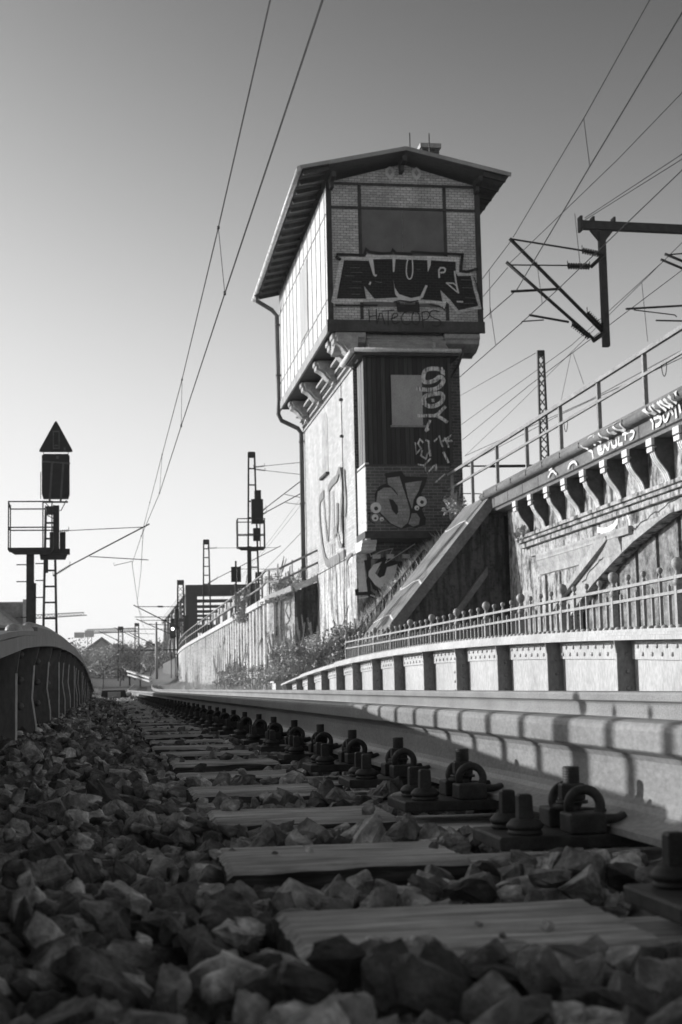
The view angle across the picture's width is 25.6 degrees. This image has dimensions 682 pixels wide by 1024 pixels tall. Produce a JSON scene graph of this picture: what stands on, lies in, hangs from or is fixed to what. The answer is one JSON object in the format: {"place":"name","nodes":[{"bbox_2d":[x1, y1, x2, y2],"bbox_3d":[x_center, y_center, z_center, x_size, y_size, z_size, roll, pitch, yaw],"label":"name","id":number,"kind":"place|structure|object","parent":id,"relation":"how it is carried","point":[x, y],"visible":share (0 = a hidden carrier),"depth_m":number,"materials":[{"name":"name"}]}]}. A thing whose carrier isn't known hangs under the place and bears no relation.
{"place":"outdoors","nodes":[
{"label":"outdoors","id":0,"kind":"place"},
{"bbox_2d":[90,665,178,691],"bbox_3d":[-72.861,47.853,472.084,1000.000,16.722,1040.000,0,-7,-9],"label":"ground","id":1,"kind":"structure","parent":0,"point":[163,678],"depth_m":169.11,"materials":[{"name":"soil"}]},
{"bbox_2d":[0,599,25,625],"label":"house","id":2,"kind":"structure","parent":1,"relation":"on","point":[10,612],"depth_m":147.01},
{"bbox_2d":[8,421,72,622],"bbox_3d":[-8.877,1.481,44.348,1.861,8.455,0.905,0,-7,-9],"label":"railway signal","id":3,"kind":"object","parent":1,"relation":"on","point":[55,476],"visible":0.88,"depth_m":44.51,"materials":[{"name":"paint"}]},
{"bbox_2d":[0,622,93,739],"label":"plate girder","id":4,"kind":"object","parent":1,"relation":"on","point":[44,675],"visible":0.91,"depth_m":6.48,"materials":[{"name":"metal"}]},
{"bbox_2d":[36,612,86,618],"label":"tower crane","id":5,"kind":"object","parent":1,"relation":"on","point":[61,614],"visible":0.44,"depth_m":746.65,"materials":[{"name":"paint"}]},
{"bbox_2d":[72,636,99,670],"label":"tree","id":6,"kind":"object","parent":1,"relation":"on","point":[84,654],"visible":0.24,"depth_m":117.68,"materials":[{"name":"grey plant"}]},
{"bbox_2d":[42,506,149,632],"bbox_3d":[-9.995,3.667,61.184,4.400,7.870,0.160,0,-7,-9],"label":"catenary mast","id":7,"kind":"object","parent":1,"relation":"on","point":[56,572],"visible":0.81,"depth_m":61.08,"materials":[{"name":"metal"}]},
{"bbox_2d":[143,0,270,526],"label":"messenger wire","id":8,"kind":"object","parent":7,"relation":"attached to","point":[223,204],"visible":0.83,"depth_m":18.64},
{"bbox_2d":[132,0,323,562],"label":"contact wire","id":9,"kind":"object","parent":7,"relation":"attached to","point":[314,24],"visible":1,"depth_m":16.04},
{"bbox_2d":[83,637,119,674],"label":"house","id":10,"kind":"structure","parent":1,"relation":"on","point":[101,641],"depth_m":295.01,"materials":[{"name":"paint"}]},
{"bbox_2d":[74,628,137,646],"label":"tower crane","id":11,"kind":"object","parent":1,"relation":"on","point":[89,633],"visible":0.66,"depth_m":688.19,"materials":[{"name":"paint"}]},
{"bbox_2d":[87,644,126,688],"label":"tree","id":12,"kind":"object","parent":1,"relation":"on","point":[101,662],"visible":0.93,"depth_m":132.48,"materials":[{"name":"grey plant"}]},
{"bbox_2d":[99,626,123,680],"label":"catenary mast","id":13,"kind":"object","parent":1,"relation":"on","point":[120,627],"visible":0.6,"depth_m":182.37,"materials":[{"name":"metal"}]},
{"bbox_2d":[114,623,139,679],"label":"catenary mast","id":14,"kind":"object","parent":1,"relation":"on","point":[135,625],"visible":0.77,"depth_m":187.62,"materials":[{"name":"metal"}]},
{"bbox_2d":[88,638,168,677],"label":"wood","id":15,"kind":"object","parent":1,"relation":"on","point":[115,646],"visible":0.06,"depth_m":232.68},
{"bbox_2d":[108,639,150,685],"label":"tree","id":16,"kind":"object","parent":1,"relation":"on","point":[128,663],"visible":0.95,"depth_m":147.49,"materials":[{"name":"grey plant"}]},
{"bbox_2d":[98,687,160,692],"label":"track bed","id":17,"kind":"object","parent":1,"relation":"on","point":[143,689],"visible":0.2,"depth_m":116.27,"materials":[{"name":"gravel"}]},
{"bbox_2d":[101,690,126,697],"bbox_3d":[-6.289,5.082,41.485,0.780,0.300,0.670,0,-7,-9],"label":"switch box","id":18,"kind":"object","parent":17,"relation":"on","point":[113,693],"visible":0.6,"depth_m":41.19,"materials":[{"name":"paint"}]},
{"bbox_2d":[126,670,151,686],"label":"barrier","id":19,"kind":"object","parent":17,"relation":"on","point":[138,674],"visible":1,"depth_m":116.74,"materials":[{"name":"metal"}]},
{"bbox_2d":[132,719,188,721],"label":"sleeper","id":20,"kind":"object","parent":17,"relation":"on","point":[152,719],"visible":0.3,"depth_m":10.65,"materials":[{"name":"grey wood"}]},
{"bbox_2d":[180,704,200,718],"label":"rail fastening","id":21,"kind":"object","parent":20,"relation":"on","point":[186,713],"visible":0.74,"depth_m":10.73,"materials":[{"name":"metal"}]},
{"bbox_2d":[136,722,192,726],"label":"sleeper","id":22,"kind":"object","parent":17,"relation":"on","point":[153,724],"visible":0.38,"depth_m":9.36,"materials":[{"name":"grey wood"}]},
{"bbox_2d":[190,706,213,722],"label":"rail fastening","id":23,"kind":"object","parent":22,"relation":"on","point":[197,717],"visible":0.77,"depth_m":9.47,"materials":[{"name":"metal"}]},
{"bbox_2d":[140,720,193,724],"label":"sleeper","id":24,"kind":"object","parent":17,"relation":"on","point":[168,721],"visible":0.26,"depth_m":10.00,"materials":[{"name":"grey wood"}]},
{"bbox_2d":[185,705,206,720],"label":"rail fastening","id":25,"kind":"object","parent":24,"relation":"on","point":[202,710],"visible":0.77,"depth_m":10.09,"materials":[{"name":"metal"}]},
{"bbox_2d":[141,727,199,731],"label":"sleeper","id":26,"kind":"object","parent":17,"relation":"on","point":[165,729],"visible":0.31,"depth_m":8.13,"materials":[{"name":"grey wood"}]},
{"bbox_2d":[201,708,229,727],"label":"rail fastening","id":27,"kind":"object","parent":26,"relation":"on","point":[224,715],"visible":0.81,"depth_m":8.22,"materials":[{"name":"metal"}]},
{"bbox_2d":[138,725,207,730],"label":"sleeper","id":28,"kind":"object","parent":17,"relation":"on","point":[140,727],"visible":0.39,"depth_m":8.77,"materials":[{"name":"grey wood"}]},
{"bbox_2d":[196,707,221,724],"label":"rail fastening","id":29,"kind":"object","parent":28,"relation":"on","point":[217,712],"visible":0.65,"depth_m":8.85,"materials":[{"name":"metal"}]},
{"bbox_2d":[143,734,228,741],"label":"sleeper","id":30,"kind":"object","parent":17,"relation":"on","point":[148,738],"visible":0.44,"depth_m":6.88,"materials":[{"name":"grey wood"}]},
{"bbox_2d":[218,712,252,734],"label":"rail fastening","id":31,"kind":"object","parent":30,"relation":"on","point":[227,728],"visible":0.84,"depth_m":6.98,"materials":[{"name":"metal"}]},
{"bbox_2d":[150,744,234,754],"bbox_3d":[0.579,0.970,5.911,2.633,0.149,0.257,0,-7,-9],"label":"sleeper","id":32,"kind":"object","parent":17,"relation":"on","point":[158,750],"visible":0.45,"depth_m":5.63,"materials":[{"name":"grey wood"}]},
{"bbox_2d":[240,717,286,744],"bbox_3d":[-0.181,0.843,5.809,0.405,0.103,0.160,0,-7,-9],"label":"rail fastening","id":33,"kind":"object","parent":32,"relation":"on","point":[252,736],"visible":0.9,"depth_m":5.74,"materials":[{"name":"metal"}]},
{"bbox_2d":[158,731,228,736],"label":"sleeper","id":34,"kind":"object","parent":17,"relation":"on","point":[196,732],"visible":0.16,"depth_m":7.54,"materials":[{"name":"grey wood"}]},
{"bbox_2d":[208,710,239,730],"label":"rail fastening","id":35,"kind":"object","parent":34,"relation":"on","point":[234,717],"visible":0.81,"depth_m":7.60,"materials":[{"name":"metal"}]},
{"bbox_2d":[149,739,245,746],"bbox_3d":[0.494,1.036,6.514,2.632,0.149,0.256,0,-7,-8],"label":"sleeper","id":36,"kind":"object","parent":17,"relation":"on","point":[187,742],"visible":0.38,"depth_m":6.26,"materials":[{"name":"grey wood"}]},
{"bbox_2d":[229,714,266,738],"bbox_3d":[-0.272,0.916,6.433,0.405,0.103,0.160,0,-7,-8],"label":"rail fastening","id":37,"kind":"object","parent":36,"relation":"on","point":[260,723],"visible":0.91,"depth_m":6.36,"materials":[{"name":"metal"}]},
{"bbox_2d":[159,750,299,763],"bbox_3d":[0.687,0.890,5.286,2.632,0.149,0.258,0,-7,-9],"label":"sleeper","id":38,"kind":"object","parent":17,"relation":"on","point":[187,755],"visible":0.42,"depth_m":5.03,"materials":[{"name":"grey wood"}]},
{"bbox_2d":[257,720,310,751],"bbox_3d":[-0.082,0.769,5.188,0.405,0.103,0.160,0,-7,-8],"label":"rail fastening","id":39,"kind":"object","parent":38,"relation":"on","point":[271,743],"visible":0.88,"depth_m":5.12,"materials":[{"name":"metal"}]},
{"bbox_2d":[169,758,295,774],"bbox_3d":[0.790,0.820,4.684,2.632,0.149,0.256,0,-7,-9],"label":"sleeper","id":40,"kind":"object","parent":17,"relation":"on","point":[219,765],"visible":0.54,"depth_m":4.40,"materials":[{"name":"grey wood"}]},
{"bbox_2d":[277,724,341,760],"bbox_3d":[0.016,0.696,4.565,0.405,0.103,0.160,0,-7,-10],"label":"rail fastening","id":41,"kind":"object","parent":40,"relation":"on","point":[294,750],"visible":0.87,"depth_m":4.50,"materials":[{"name":"metal"}]},
{"bbox_2d":[175,769,348,788],"bbox_3d":[0.878,0.750,4.069,2.632,0.149,0.256,0,-7,-10],"label":"sleeper","id":42,"kind":"object","parent":17,"relation":"on","point":[260,775],"visible":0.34,"depth_m":3.85,"materials":[{"name":"grey wood"}]},
{"bbox_2d":[302,730,380,771],"bbox_3d":[0.108,0.622,3.943,0.405,0.103,0.160,0,-7,-9],"label":"rail fastening","id":43,"kind":"object","parent":42,"relation":"on","point":[322,760],"visible":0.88,"depth_m":3.87,"materials":[{"name":"metal"}]},
{"bbox_2d":[127,684,681,847],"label":"rail","id":44,"kind":"object","parent":17,"relation":"on","point":[631,767],"visible":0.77,"depth_m":2.54,"materials":[{"name":"metal"}]},
{"bbox_2d":[151,684,681,719],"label":"rail","id":45,"kind":"object","parent":17,"relation":"on","point":[654,704],"visible":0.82,"depth_m":8.27,"materials":[{"name":"metal"}]},
{"bbox_2d":[124,639,147,679],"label":"tree","id":46,"kind":"object","parent":1,"relation":"on","point":[136,653],"visible":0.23,"depth_m":201.48,"materials":[{"name":"grey plant"}]},
{"bbox_2d":[129,622,168,678],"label":"pole","id":47,"kind":"object","parent":1,"relation":"on","point":[156,656],"visible":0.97,"depth_m":158.25,"materials":[{"name":"grey metal"}]},
{"bbox_2d":[137,644,162,676],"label":"tree","id":48,"kind":"object","parent":1,"relation":"on","point":[151,662],"visible":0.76,"depth_m":207.64,"materials":[{"name":"grey plant"}]},
{"bbox_2d":[136,618,183,644],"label":"catenary mast","id":49,"kind":"object","parent":1,"relation":"on","point":[181,620],"visible":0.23,"depth_m":163.10,"materials":[{"name":"metal"}]},
{"bbox_2d":[133,580,188,676],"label":"catenary mast","id":50,"kind":"object","parent":1,"relation":"on","point":[185,619],"visible":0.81,"depth_m":138.95,"materials":[{"name":"metal"}]},
{"bbox_2d":[153,635,176,667],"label":"tree","id":51,"kind":"object","parent":1,"relation":"on","point":[166,656],"visible":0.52,"depth_m":198.23,"materials":[{"name":"grey plant"}]},
{"bbox_2d":[170,618,175,677],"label":"colour light signal","id":52,"kind":"object","parent":1,"relation":"on","point":[172,632],"visible":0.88,"depth_m":148.69,"materials":[{"name":"paint"}]},
{"bbox_2d":[210,656,230,687],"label":"shrub","id":53,"kind":"object","parent":1,"relation":"on","point":[221,675],"visible":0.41,"depth_m":69.98,"materials":[{"name":"grey plant"}]},
{"bbox_2d":[156,677,293,689],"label":"grass","id":54,"kind":"structure","parent":1,"relation":"on","point":[182,685],"depth_m":80.36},
{"bbox_2d":[220,642,257,689],"bbox_3d":[-3.951,6.029,58.031,1.536,2.038,4.901,0,-7,-9],"label":"shrub","id":55,"kind":"object","parent":1,"relation":"on","point":[236,669],"visible":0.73,"depth_m":57.50,"materials":[{"name":"grey plant"}]},
{"bbox_2d":[178,550,317,685],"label":"retaining wall","id":56,"kind":"structure","parent":1,"relation":"on","point":[221,642],"depth_m":61.61,"materials":[{"name":"paint"}]},
{"bbox_2d":[231,575,248,623],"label":"shrub","id":57,"kind":"object","parent":56,"relation":"on","point":[240,608],"visible":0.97,"depth_m":63.67,"materials":[{"name":"grey plant"}]},
{"bbox_2d":[257,557,312,592],"bbox_3d":[-1.963,2.384,56.203,2.474,1.519,0.961,-2,-7,4],"label":"shrub","id":58,"kind":"object","parent":56,"relation":"on","point":[283,584],"visible":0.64,"depth_m":56.14,"materials":[{"name":"grey plant"}]},
{"bbox_2d":[233,631,311,689],"bbox_3d":[-1.908,4.558,45.938,2.903,1.888,3.470,-2,-7,8],"label":"shrub","id":59,"kind":"object","parent":1,"relation":"on","point":[274,675],"visible":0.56,"depth_m":45.68,"materials":[{"name":"leaves"},{"name":"twigs"}]},
{"bbox_2d":[253,624,296,673],"bbox_3d":[-1.898,4.729,51.562,1.811,1.823,2.985,-5,-7,27],"label":"shrub","id":60,"kind":"object","parent":1,"relation":"on","point":[260,667],"visible":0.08,"depth_m":51.42,"materials":[{"name":"grey plant"}]},
{"bbox_2d":[270,681,285,689],"bbox_3d":[-0.955,4.458,37.018,1.500,0.580,0.900,0,-7,-9],"label":"trackside box","id":61,"kind":"object","parent":1,"relation":"on","point":[276,685],"visible":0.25,"depth_m":36.56,"materials":[{"name":"metal"}]},
{"bbox_2d":[264,630,337,676],"bbox_3d":[-0.859,4.207,44.829,2.573,1.459,3.394,1,-7,-20],"label":"shrub","id":62,"kind":"object","parent":1,"relation":"on","point":[320,652],"visible":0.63,"depth_m":44.28,"materials":[{"name":"grey plant"}]},
{"bbox_2d":[274,609,337,665],"bbox_3d":[-1.119,4.191,49.915,2.208,1.891,4.770,0,-7,-9],"label":"shrub","id":63,"kind":"object","parent":1,"relation":"on","point":[313,639],"visible":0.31,"depth_m":50.23,"materials":[{"name":"leaves"},{"name":"twigs"}]},
{"bbox_2d":[0,696,681,1023],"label":"ballast","id":64,"kind":"structure","parent":1,"relation":"on","point":[121,902],"depth_m":1.53,"materials":[{"name":"gravel"}]},
{"bbox_2d":[186,783,439,809],"bbox_3d":[0.973,0.672,3.434,2.633,0.149,0.257,0,-6,-9],"label":"sleeper","id":65,"kind":"object","parent":64,"relation":"on","point":[245,793],"visible":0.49,"depth_m":3.21,"materials":[{"name":"grey wood"}]},
{"bbox_2d":[338,737,438,788],"bbox_3d":[0.205,0.549,3.320,0.405,0.103,0.160,0,-7,-9],"label":"rail fastening","id":66,"kind":"object","parent":65,"relation":"on","point":[363,773],"visible":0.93,"depth_m":3.26,"materials":[{"name":"metal"}]},
{"bbox_2d":[207,806,539,830],"bbox_3d":[1.075,0.598,2.777,2.632,0.149,0.258,0,-6,-8],"label":"sleeper","id":67,"kind":"object","parent":64,"relation":"on","point":[324,817],"visible":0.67,"depth_m":2.60,"materials":[{"name":"grey wood"}]},
{"bbox_2d":[388,748,503,812],"bbox_3d":[0.296,0.475,2.697,0.405,0.103,0.160,0,-7,-9],"label":"rail fastening","id":68,"kind":"object","parent":67,"relation":"on","point":[460,789],"visible":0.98,"depth_m":2.62,"materials":[{"name":"metal"}]},
{"bbox_2d":[216,841,661,889],"bbox_3d":[1.143,0.523,2.162,2.632,0.149,0.256,0,-7,-8],"label":"sleeper","id":69,"kind":"object","parent":64,"relation":"on","point":[321,866],"visible":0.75,"depth_m":1.91,"materials":[{"name":"grey wood"}]},
{"bbox_2d":[473,766,653,850],"bbox_3d":[0.397,0.402,2.076,0.405,0.103,0.160,0,-7,-8],"label":"rail fastening","id":70,"kind":"object","parent":69,"relation":"on","point":[566,819],"visible":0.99,"depth_m":2.00,"materials":[{"name":"metal"}]},
{"bbox_2d":[275,899,681,964],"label":"sleeper","id":71,"kind":"object","parent":64,"relation":"in","point":[455,929],"visible":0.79,"depth_m":1.38,"materials":[{"name":"grey wood"}]},
{"bbox_2d":[623,831,681,925],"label":"rail fastening","id":72,"kind":"object","parent":71,"relation":"on","point":[660,895],"visible":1,"depth_m":1.45,"materials":[{"name":"metal"}]},
{"bbox_2d":[252,133,510,644],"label":"signal tower","id":73,"kind":"structure","parent":1,"relation":"on","point":[370,276],"depth_m":46.20,"materials":[{"name":"brick"}]},
{"bbox_2d":[319,412,328,480],"bbox_3d":[-0.604,-2.354,52.597,0.140,2.290,1.700,0,-7,-9],"label":"blind window","id":74,"kind":"structure","parent":73,"relation":"in","point":[325,466],"depth_m":52.47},
{"bbox_2d":[361,209,443,307],"bbox_3d":[1.922,-7.796,46.130,2.566,3.040,0.021,0,-7,-9],"label":"boarded window","id":75,"kind":"structure","parent":73,"relation":"in","point":[381,229],"depth_m":46.21,"materials":[{"name":"wood"}]},
{"bbox_2d":[390,375,425,427],"bbox_3d":[2.012,-3.349,45.284,1.080,1.610,0.080,0,-7,-9],"label":"sheet covered window","id":76,"kind":"structure","parent":73,"relation":"in","point":[406,402],"depth_m":45.29,"materials":[{"name":"grey metal"}]},
{"bbox_2d":[352,498,506,656],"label":"wing wall","id":77,"kind":"structure","parent":1,"relation":"on","point":[461,566],"depth_m":39.99,"materials":[{"name":"concrete"}]},
{"bbox_2d":[441,483,467,519],"bbox_3d":[3.316,-0.338,43.653,0.697,1.116,0.795,-7,-9,43],"label":"shrub","id":78,"kind":"object","parent":77,"relation":"on","point":[457,506],"visible":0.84,"depth_m":43.55,"materials":[{"name":"grey plant"}]},
{"bbox_2d":[281,624,681,690],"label":"plate girder","id":79,"kind":"object","parent":1,"relation":"on","point":[641,658],"visible":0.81,"depth_m":12.14,"materials":[{"name":"metal"}]},
{"bbox_2d":[479,386,681,634],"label":"viaduct","id":80,"kind":"object","parent":1,"relation":"on","point":[593,508],"visible":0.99,"depth_m":31.97,"materials":[{"name":"concrete"}]},
{"bbox_2d":[463,350,549,493],"bbox_3d":[5.590,-2.447,62.273,7.101,8.775,0.160,0,-7,-9],"label":"catenary mast","id":81,"kind":"object","parent":80,"relation":"on","point":[541,353],"visible":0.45,"depth_m":62.87,"materials":[{"name":"metal"}]},
{"bbox_2d":[465,351,679,455],"bbox_3d":[8.448,-3.921,58.969,0.139,0.226,21.401,1,-7,-15],"label":"overhead wire","id":82,"kind":"object","parent":81,"relation":"attached to","point":[586,401],"visible":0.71,"depth_m":56.07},
{"bbox_2d":[466,243,681,454],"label":"overhead wire","id":83,"kind":"object","parent":81,"relation":"attached to","point":[577,346],"visible":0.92,"depth_m":55.31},
{"bbox_2d":[486,357,681,453],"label":"overhead wire","id":84,"kind":"object","parent":81,"relation":"attached to","point":[578,406],"visible":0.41,"depth_m":55.05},
{"bbox_2d":[513,524,528,542],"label":"shrub","id":85,"kind":"object","parent":80,"relation":"on","point":[521,531],"visible":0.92,"depth_m":37.56,"materials":[{"name":"grey plant"}]},
{"bbox_2d":[447,324,681,521],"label":"handrail","id":86,"kind":"object","parent":80,"relation":"on","point":[642,354],"visible":0.77,"depth_m":32.91,"materials":[{"name":"metal"}]},
{"bbox_2d":[505,215,681,346],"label":"catenary gantry","id":87,"kind":"object","parent":1,"relation":"on","point":[601,231],"visible":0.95,"depth_m":44.65,"materials":[{"name":"metal"}]},
{"bbox_2d":[460,170,681,376],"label":"overhead wire","id":88,"kind":"object","parent":87,"relation":"attached to","point":[581,266],"visible":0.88,"depth_m":37.36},
{"bbox_2d":[462,270,681,439],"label":"overhead wire","id":89,"kind":"object","parent":87,"relation":"attached to","point":[578,348],"visible":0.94,"depth_m":47.62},
{"bbox_2d":[513,0,649,236],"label":"overhead wire","id":90,"kind":"object","parent":87,"relation":"attached to","point":[587,111],"visible":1,"depth_m":32.20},
{"bbox_2d":[510,93,681,262],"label":"overhead wire","id":91,"kind":"object","parent":87,"relation":"attached to","point":[601,175],"visible":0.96,"depth_m":36.53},
{"bbox_2d":[517,12,681,289],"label":"overhead wire","id":92,"kind":"object","parent":87,"relation":"attached to","point":[607,137],"visible":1,"depth_m":28.94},
{"bbox_2d":[585,159,681,219],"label":"overhead wire","id":93,"kind":"object","parent":87,"relation":"attached to","point":[636,187],"visible":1,"depth_m":37.31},
{"bbox_2d":[585,154,681,217],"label":"overhead wire","id":94,"kind":"object","parent":87,"relation":"attached to","point":[636,184],"visible":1,"depth_m":37.37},
{"bbox_2d":[625,253,681,321],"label":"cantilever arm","id":95,"kind":"object","parent":1,"relation":"on","point":[670,263],"visible":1,"depth_m":58.94,"materials":[{"name":"black paint"}]},
{"bbox_2d":[461,260,664,424],"bbox_3d":[7.811,-5.884,58.416,0.152,0.426,26.600,0,-7,-9],"label":"overhead wire","id":96,"kind":"object","parent":95,"relation":"attached to","point":[569,346],"visible":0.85,"depth_m":55.54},
{"bbox_2d":[163,657,176,674],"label":"embankment","id":97,"kind":"structure","parent":0,"point":[166,667],"depth_m":166.95,"materials":[{"name":"concrete"}]},
{"bbox_2d":[161,584,257,663],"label":"truss bridge","id":98,"kind":"structure","parent":97,"relation":"on","point":[192,593],"depth_m":165.05,"materials":[{"name":"paint"}]},
{"bbox_2d":[231,561,240,611],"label":"sign board","id":99,"kind":"object","parent":97,"relation":"on","point":[235,574],"visible":0.79,"depth_m":88.18,"materials":[{"name":"paint"}]},
{"bbox_2d":[203,539,281,632],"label":"catenary mast","id":100,"kind":"object","parent":97,"relation":"on","point":[205,541],"visible":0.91,"depth_m":109.99,"materials":[{"name":"metal"}]},
{"bbox_2d":[236,490,265,606],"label":"railway signal","id":101,"kind":"object","parent":97,"relation":"on","point":[257,510],"visible":0.96,"depth_m":82.55,"materials":[{"name":"paint"}]},
{"bbox_2d":[247,452,304,606],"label":"catenary mast","id":102,"kind":"object","parent":97,"relation":"on","point":[251,454],"visible":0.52,"depth_m":85.93,"materials":[{"name":"metal"}]},
{"bbox_2d":[0,0,681,663],"label":"sky","id":103,"kind":"structure","parent":0,"point":[121,120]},
{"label":"bank","id":104,"kind":"structure","parent":0,"visible":0},
{"bbox_2d":[305,606,369,662],"bbox_3d":[0.116,3.547,43.636,2.395,1.686,1.652,-5,-7,28],"label":"shrub","id":105,"kind":"object","parent":104,"relation":"on","point":[344,630],"visible":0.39,"depth_m":43.43,"materials":[{"name":"grey plant"}]},
{"bbox_2d":[303,528,446,672],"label":"grass","id":106,"kind":"structure","parent":104,"relation":"on","point":[428,545],"depth_m":44.24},
{"bbox_2d":[328,549,427,664],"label":"steel handrail beam","id":107,"kind":"structure","parent":104,"relation":"on","point":[412,565],"depth_m":44.13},
{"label":"walkway","id":108,"kind":"structure","parent":0,"visible":0},
{"bbox_2d":[344,557,681,658],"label":"fence","id":109,"kind":"object","parent":108,"relation":"on","point":[373,644],"visible":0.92,"depth_m":18.18,"materials":[{"name":"metal"}]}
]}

